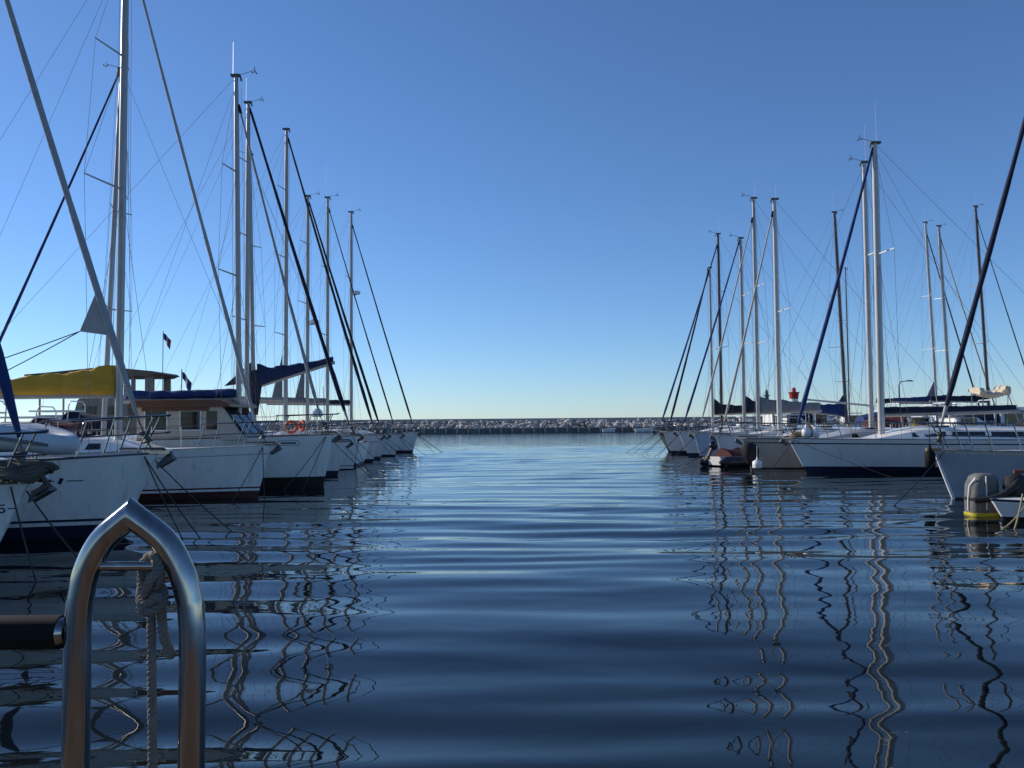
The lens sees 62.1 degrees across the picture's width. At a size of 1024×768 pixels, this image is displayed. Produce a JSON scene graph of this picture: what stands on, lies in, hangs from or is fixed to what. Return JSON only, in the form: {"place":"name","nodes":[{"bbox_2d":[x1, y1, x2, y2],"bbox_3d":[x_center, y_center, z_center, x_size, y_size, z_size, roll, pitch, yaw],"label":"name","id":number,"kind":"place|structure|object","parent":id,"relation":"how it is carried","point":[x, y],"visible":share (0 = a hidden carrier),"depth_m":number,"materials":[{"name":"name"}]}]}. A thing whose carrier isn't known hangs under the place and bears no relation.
{"place":"outdoors","nodes":[
{"label":"outdoors","id":0,"kind":"place"},
{"bbox_2d":[0,432,1023,767],"bbox_3d":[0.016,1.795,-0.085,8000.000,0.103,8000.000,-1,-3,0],"label":"water","id":1,"kind":"structure","parent":0,"point":[540,600],"depth_m":7.71,"materials":[{"name":"blue liquid"}]},
{"bbox_2d":[0,401,6,422],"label":"motor boat","id":2,"kind":"object","parent":1,"relation":"on","point":[5,412],"visible":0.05,"depth_m":42.42,"materials":[{"name":"white"}]},
{"bbox_2d":[0,343,77,581],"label":"sailing boat","id":3,"kind":"object","parent":1,"relation":"on","point":[12,493],"visible":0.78,"depth_m":10.32,"materials":[{"name":"white"}]},
{"bbox_2d":[0,460,59,495],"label":"anchor","id":4,"kind":"object","parent":3,"relation":"on","point":[31,471],"visible":0.98,"depth_m":10.23,"materials":[{"name":"grey metal"}]},
{"bbox_2d":[0,399,86,433],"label":"motor boat","id":5,"kind":"object","parent":1,"relation":"on","point":[66,425],"visible":0.12,"depth_m":45.40,"materials":[{"name":"white plastic"}]},
{"bbox_2d":[29,401,113,434],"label":"motor boat","id":6,"kind":"object","parent":1,"relation":"on","point":[71,414],"visible":0.11,"depth_m":49.19,"materials":[{"name":"white plastic"}]},
{"bbox_2d":[24,368,179,433],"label":"trawler yacht","id":7,"kind":"object","parent":1,"relation":"on","point":[151,376],"visible":0.05,"depth_m":56.28,"materials":[{"name":"white plastic"}]},
{"bbox_2d":[0,0,231,541],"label":"sailing boat","id":8,"kind":"object","parent":1,"relation":"on","point":[89,495],"visible":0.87,"depth_m":13.66,"materials":[{"name":"white plastic"}]},
{"bbox_2d":[0,422,80,454],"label":"inflatable tender","id":9,"kind":"object","parent":8,"relation":"on","point":[56,441],"visible":0.89,"depth_m":12.86,"materials":[{"name":"grey rubber"}]},
{"bbox_2d":[0,0,281,502],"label":"sailing boat","id":10,"kind":"object","parent":1,"relation":"on","point":[234,472],"visible":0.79,"depth_m":21.51,"materials":[{"name":"white plastic"}]},
{"bbox_2d":[0,61,287,438],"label":"sailing boat","id":11,"kind":"object","parent":1,"relation":"on","point":[114,205],"visible":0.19,"depth_m":29.16,"materials":[{"name":"white metal"}]},
{"bbox_2d":[0,67,377,490],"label":"sailing boat","id":12,"kind":"object","parent":1,"relation":"on","point":[299,461],"visible":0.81,"depth_m":24.98,"materials":[{"name":"white plastic"}]},
{"bbox_2d":[39,409,371,475],"bbox_3d":[-11.424,2.391,30.826,13.210,2.920,3.300,0,-3,0],"label":"sailing boat","id":13,"kind":"object","parent":1,"relation":"on","point":[334,458],"visible":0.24,"depth_m":30.74,"materials":[{"name":"white"}]},
{"bbox_2d":[284,420,297,433],"bbox_3d":[-8.130,1.582,31.263,0.510,0.511,0.110,0,-3,-10],"label":"life ring","id":14,"kind":"object","parent":13,"relation":"hanging from","point":[295,429],"visible":0.75,"depth_m":31.23,"materials":[{"name":"orange plastic"}]},
{"bbox_2d":[298,420,305,431],"bbox_3d":[-7.798,1.553,31.566,0.110,0.471,0.470,2,-4,-40],"label":"life ring","id":15,"kind":"object","parent":13,"relation":"hanging from","point":[304,426],"visible":0.81,"depth_m":31.48,"materials":[{"name":"orange plastic"}]},
{"bbox_2d":[64,98,384,470],"bbox_3d":[-11.672,-4.337,34.923,13.410,16.750,3.599,0,-3,0],"label":"sailing boat","id":16,"kind":"object","parent":1,"relation":"on","point":[347,463],"visible":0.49,"depth_m":34.85,"materials":[{"name":"grey metal"}]},
{"bbox_2d":[181,369,191,389],"bbox_3d":[-12.894,-0.078,33.666,0.389,1.036,0.144,-1,-3,11],"label":"flagstaff","id":17,"kind":"object","parent":16,"relation":"attached to","point":[187,381],"visible":0.8,"depth_m":33.64,"materials":[{"name":"blue fabric"}]},
{"bbox_2d":[133,128,411,462],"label":"sailing boat","id":18,"kind":"object","parent":1,"relation":"on","point":[373,440],"visible":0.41,"depth_m":41.09,"materials":[{"name":"white"}]},
{"bbox_2d":[162,331,170,389],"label":"flagstaff","id":19,"kind":"object","parent":18,"relation":"attached to","point":[167,340],"visible":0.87,"depth_m":41.12,"materials":[{"name":"grey metal"}]},
{"bbox_2d":[180,137,368,466],"bbox_3d":[-11.666,-3.494,37.940,10.211,15.350,3.002,-1,-3,1],"label":"sailing boat","id":20,"kind":"object","parent":1,"relation":"on","point":[265,376],"visible":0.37,"depth_m":37.72,"materials":[{"name":"white"}]},
{"bbox_2d":[196,191,414,459],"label":"sailing boat","id":21,"kind":"object","parent":1,"relation":"on","point":[300,398],"visible":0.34,"depth_m":44.44,"materials":[{"name":"grey"}]},
{"bbox_2d":[232,193,424,456],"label":"sailing boat","id":22,"kind":"object","parent":1,"relation":"on","point":[394,438],"visible":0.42,"depth_m":48.81,"materials":[{"name":"grey"}]},
{"bbox_2d":[267,209,440,452],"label":"sailing boat","id":23,"kind":"object","parent":1,"relation":"on","point":[410,437],"visible":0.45,"depth_m":55.31,"materials":[{"name":"grey"}]},
{"bbox_2d":[259,416,839,433],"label":"breakwater","id":24,"kind":"object","parent":1,"relation":"in","point":[515,425],"visible":0.3,"depth_m":174.63,"materials":[{"name":"stone"}]},
{"bbox_2d":[788,387,799,413],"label":"harbour beacon","id":25,"kind":"object","parent":24,"relation":"on","point":[795,394],"visible":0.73,"depth_m":175.84,"materials":[{"name":"red metal"}]},
{"bbox_2d":[602,428,615,432],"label":"rowing boat","id":26,"kind":"object","parent":1,"relation":"on","point":[610,430],"visible":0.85,"depth_m":163.17,"materials":[{"name":"white plastic"}]},
{"bbox_2d":[634,428,652,431],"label":"rowing boat","id":27,"kind":"object","parent":1,"relation":"on","point":[644,430],"visible":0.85,"depth_m":163.16,"materials":[{"name":"white plastic"}]},
{"bbox_2d":[699,441,749,466],"bbox_3d":[9.048,2.860,34.864,3.439,1.106,1.539,1,-3,-35],"label":"inflatable tender","id":28,"kind":"object","parent":1,"relation":"on","point":[708,460],"visible":0.52,"depth_m":34.07,"materials":[{"name":"grey rubber"}]},
{"bbox_2d":[713,447,740,456],"bbox_3d":[9.057,2.817,35.046,1.100,0.390,1.100,1,-3,-35],"label":"cloth bundle","id":29,"kind":"object","parent":28,"relation":"on","point":[722,452],"visible":0.67,"depth_m":34.72,"materials":[{"name":"red fabric"}]},
{"bbox_2d":[740,442,758,470],"bbox_3d":[8.691,2.741,31.105,0.702,1.216,0.465,-1,-3,0],"label":"covered outboard","id":30,"kind":"object","parent":28,"relation":"attached to","point":[749,451],"visible":0.81,"depth_m":30.95,"materials":[{"name":"black fabric"}]},
{"bbox_2d":[626,231,830,452],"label":"sailing boat","id":31,"kind":"object","parent":1,"relation":"on","point":[721,397],"visible":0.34,"depth_m":53.09,"materials":[{"name":"grey metal"}]},
{"bbox_2d":[735,416,753,425],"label":"motor boat","id":32,"kind":"object","parent":1,"relation":"on","point":[748,420],"visible":0.07,"depth_m":113.12,"materials":[{"name":"white plastic"}]},
{"bbox_2d":[644,267,862,453],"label":"sailing boat","id":33,"kind":"object","parent":1,"relation":"on","point":[676,445],"visible":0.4,"depth_m":49.36,"materials":[{"name":"grey"}]},
{"bbox_2d":[760,414,776,425],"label":"motor boat","id":34,"kind":"object","parent":1,"relation":"on","point":[768,418],"visible":0.01,"depth_m":105.67,"materials":[{"name":"white plastic"}]},
{"bbox_2d":[654,227,898,456],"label":"sailing boat","id":35,"kind":"object","parent":1,"relation":"on","point":[691,447],"visible":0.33,"depth_m":45.66,"materials":[{"name":"grey"}]},
{"bbox_2d":[669,182,923,459],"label":"sailing boat","id":36,"kind":"object","parent":1,"relation":"on","point":[703,440],"visible":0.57,"depth_m":41.46,"materials":[{"name":"white"}]},
{"bbox_2d":[786,392,832,424],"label":"motor boat","id":37,"kind":"object","parent":1,"relation":"on","point":[819,417],"visible":0.01,"depth_m":82.97,"materials":[{"name":"white"}]},
{"bbox_2d":[774,392,848,425],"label":"motor boat","id":38,"kind":"object","parent":1,"relation":"on","point":[792,419],"visible":0.04,"depth_m":72.98,"materials":[{"name":"white"}]},
{"bbox_2d":[741,209,889,426],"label":"sailing boat","id":39,"kind":"object","parent":1,"relation":"on","point":[840,410],"visible":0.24,"depth_m":57.63,"materials":[{"name":"grey metal"}]},
{"bbox_2d":[763,267,875,426],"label":"sailing boat","id":40,"kind":"object","parent":1,"relation":"on","point":[848,365],"visible":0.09,"depth_m":62.79,"materials":[{"name":"grey metal"}]},
{"bbox_2d":[688,185,994,463],"bbox_3d":[13.678,-2.447,37.226,13.410,12.750,3.300,-1,-3,1],"label":"sailing boat","id":41,"kind":"object","parent":1,"relation":"on","point":[726,442],"visible":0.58,"depth_m":37.16,"materials":[{"name":"grey metal"}]},
{"bbox_2d":[836,398,860,423],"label":"motor boat","id":42,"kind":"object","parent":1,"relation":"on","point":[853,417],"visible":0.04,"depth_m":94.92,"materials":[{"name":"white plastic"}]},
{"bbox_2d":[723,124,1022,469],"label":"sailing boat","id":43,"kind":"object","parent":1,"relation":"on","point":[772,451],"visible":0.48,"depth_m":32.75,"materials":[{"name":"white plastic"}]},
{"bbox_2d":[968,385,1018,426],"bbox_3d":[19.029,1.129,33.376,1.716,2.162,0.920,-1,-3,0],"label":"bimini","id":44,"kind":"object","parent":43,"relation":"attached to","point":[999,391],"visible":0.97,"depth_m":33.01,"materials":[{"name":"beige fabric"}]},
{"bbox_2d":[855,392,910,426],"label":"motor boat","id":45,"kind":"object","parent":1,"relation":"on","point":[864,417],"visible":0.01,"depth_m":65.62,"materials":[{"name":"white"}]},
{"bbox_2d":[767,112,1023,476],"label":"sailing boat","id":46,"kind":"object","parent":1,"relation":"on","point":[883,451],"visible":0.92,"depth_m":28.95,"materials":[{"name":"white plastic"}]},
{"bbox_2d":[752,457,761,468],"bbox_3d":[8.825,2.655,30.605,0.357,0.840,0.357,-1,-3,0],"label":"fender","id":47,"kind":"object","parent":46,"relation":"hanging from","point":[756,463],"visible":1,"depth_m":30.47,"materials":[{"name":"white plastic"}]},
{"bbox_2d":[789,432,802,436],"bbox_3d":[9.874,1.738,29.246,0.722,0.187,0.356,-1,-3,0],"label":"rope coil","id":48,"kind":"object","parent":46,"relation":"on","point":[795,434],"visible":0.67,"depth_m":29.10,"materials":[{"name":"beige fabric"}]},
{"bbox_2d":[801,413,810,437],"bbox_3d":[10.019,1.405,28.962,0.315,0.840,0.315,-1,-3,0],"label":"fender","id":49,"kind":"object","parent":46,"relation":"hanging from","point":[806,431],"visible":1,"depth_m":28.84,"materials":[{"name":"white plastic"}]},
{"bbox_2d":[812,413,819,437],"bbox_3d":[10.329,1.421,28.911,0.252,0.840,0.252,-1,-3,0],"label":"fender","id":50,"kind":"object","parent":46,"relation":"on","point":[815,432],"visible":1,"depth_m":28.83,"materials":[{"name":"white plastic"}]},
{"bbox_2d":[850,217,979,425],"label":"sailing boat","id":51,"kind":"object","parent":1,"relation":"on","point":[934,389],"visible":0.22,"depth_m":71.34,"materials":[{"name":"grey metal"}]},
{"bbox_2d":[912,404,938,420],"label":"motor boat","id":52,"kind":"object","parent":1,"relation":"on","point":[927,416],"visible":0.02,"depth_m":70.69,"materials":[{"name":"white plastic"}]},
{"bbox_2d":[863,378,996,427],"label":"motor boat","id":53,"kind":"object","parent":1,"relation":"on","point":[888,420],"visible":0.12,"depth_m":49.01,"materials":[{"name":"white plastic"}]},
{"bbox_2d":[875,211,994,421],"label":"sailing boat","id":54,"kind":"object","parent":1,"relation":"on","point":[925,399],"visible":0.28,"depth_m":67.19,"materials":[{"name":"blue"}]},
{"bbox_2d":[923,388,957,420],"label":"motor boat","id":55,"kind":"object","parent":1,"relation":"on","point":[943,404],"depth_m":80.98,"materials":[{"name":"white"}]},
{"bbox_2d":[894,117,1023,505],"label":"sailing boat","id":56,"kind":"object","parent":1,"relation":"on","point":[957,467],"visible":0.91,"depth_m":19.16,"materials":[{"name":"white plastic"}]},
{"bbox_2d":[924,429,935,468],"bbox_3d":[9.412,1.450,19.149,0.231,0.920,0.231,-1,-3,0],"label":"fender","id":57,"kind":"object","parent":56,"relation":"hanging from","point":[929,457],"visible":0.94,"depth_m":19.07,"materials":[{"name":"black rubber"}]},
{"bbox_2d":[906,198,1023,404],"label":"sailing boat","id":58,"kind":"object","parent":1,"relation":"on","point":[962,399],"visible":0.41,"depth_m":62.24,"materials":[{"name":"blue"}]},
{"bbox_2d":[931,375,1016,426],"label":"motor boat","id":59,"kind":"object","parent":1,"relation":"on","point":[948,419],"visible":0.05,"depth_m":46.02,"materials":[{"name":"white plastic"}]},
{"bbox_2d":[955,376,1023,425],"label":"motor boat","id":60,"kind":"object","parent":1,"relation":"on","point":[1012,418],"visible":0.11,"depth_m":52.99,"materials":[{"name":"white"}]},
{"bbox_2d":[989,497,1023,520],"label":"dinghy","id":61,"kind":"object","parent":1,"relation":"on","point":[1007,508],"visible":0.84,"depth_m":15.05,"materials":[{"name":"white plastic"}]},
{"bbox_2d":[963,473,999,516],"bbox_3d":[8.918,2.140,16.159,0.576,0.874,0.482,-1,-3,0],"label":"covered engine","id":62,"kind":"object","parent":61,"relation":"attached to","point":[981,484],"visible":0.81,"depth_m":15.97,"materials":[{"name":"grey fabric"}]},
{"bbox_2d":[974,473,1023,502],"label":"tarpaulin bundle","id":63,"kind":"object","parent":61,"relation":"attached to","point":[1013,485],"visible":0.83,"depth_m":15.75,"materials":[{"name":"black fabric"}]},
{"bbox_2d":[1013,470,1023,472],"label":"oar","id":64,"kind":"object","parent":63,"relation":"on","point":[1018,471],"visible":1,"depth_m":16.00,"materials":[{"name":"red wood"}]},
{"bbox_2d":[1002,494,1023,528],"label":"mooring rope","id":65,"kind":"object","parent":61,"relation":"attached to","point":[1020,510],"visible":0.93,"depth_m":14.49,"materials":[{"name":"beige fabric"}]},
{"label":"pier","id":66,"kind":"structure","parent":1,"relation":"in","visible":0},
{"bbox_2d":[61,498,205,767],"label":"boarding ladder","id":67,"kind":"object","parent":66,"relation":"attached to","point":[155,533],"visible":1,"depth_m":0.98,"materials":[{"name":"silver metal"}]},
{"bbox_2d":[0,615,63,649],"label":"guard rail","id":68,"kind":"object","parent":67,"relation":"attached to","point":[31,632],"visible":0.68,"depth_m":0.97,"materials":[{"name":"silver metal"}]},
{"bbox_2d":[135,551,175,767],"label":"knotted rope","id":69,"kind":"object","parent":67,"relation":"hanging from","point":[152,596],"visible":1,"depth_m":0.98,"materials":[{"name":"grey fabric"}]},
{"bbox_2d":[0,0,1023,421],"label":"sky","id":70,"kind":"structure","parent":0,"point":[539,188],"materials":[{"name":"blue"}]},
{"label":"far quay","id":71,"kind":"structure","parent":0,"visible":0},
{"bbox_2d":[898,380,912,397],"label":"street lamp","id":72,"kind":"object","parent":71,"relation":"on","point":[899,389],"visible":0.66,"depth_m":120.06,"materials":[{"name":"metal"}]}
]}

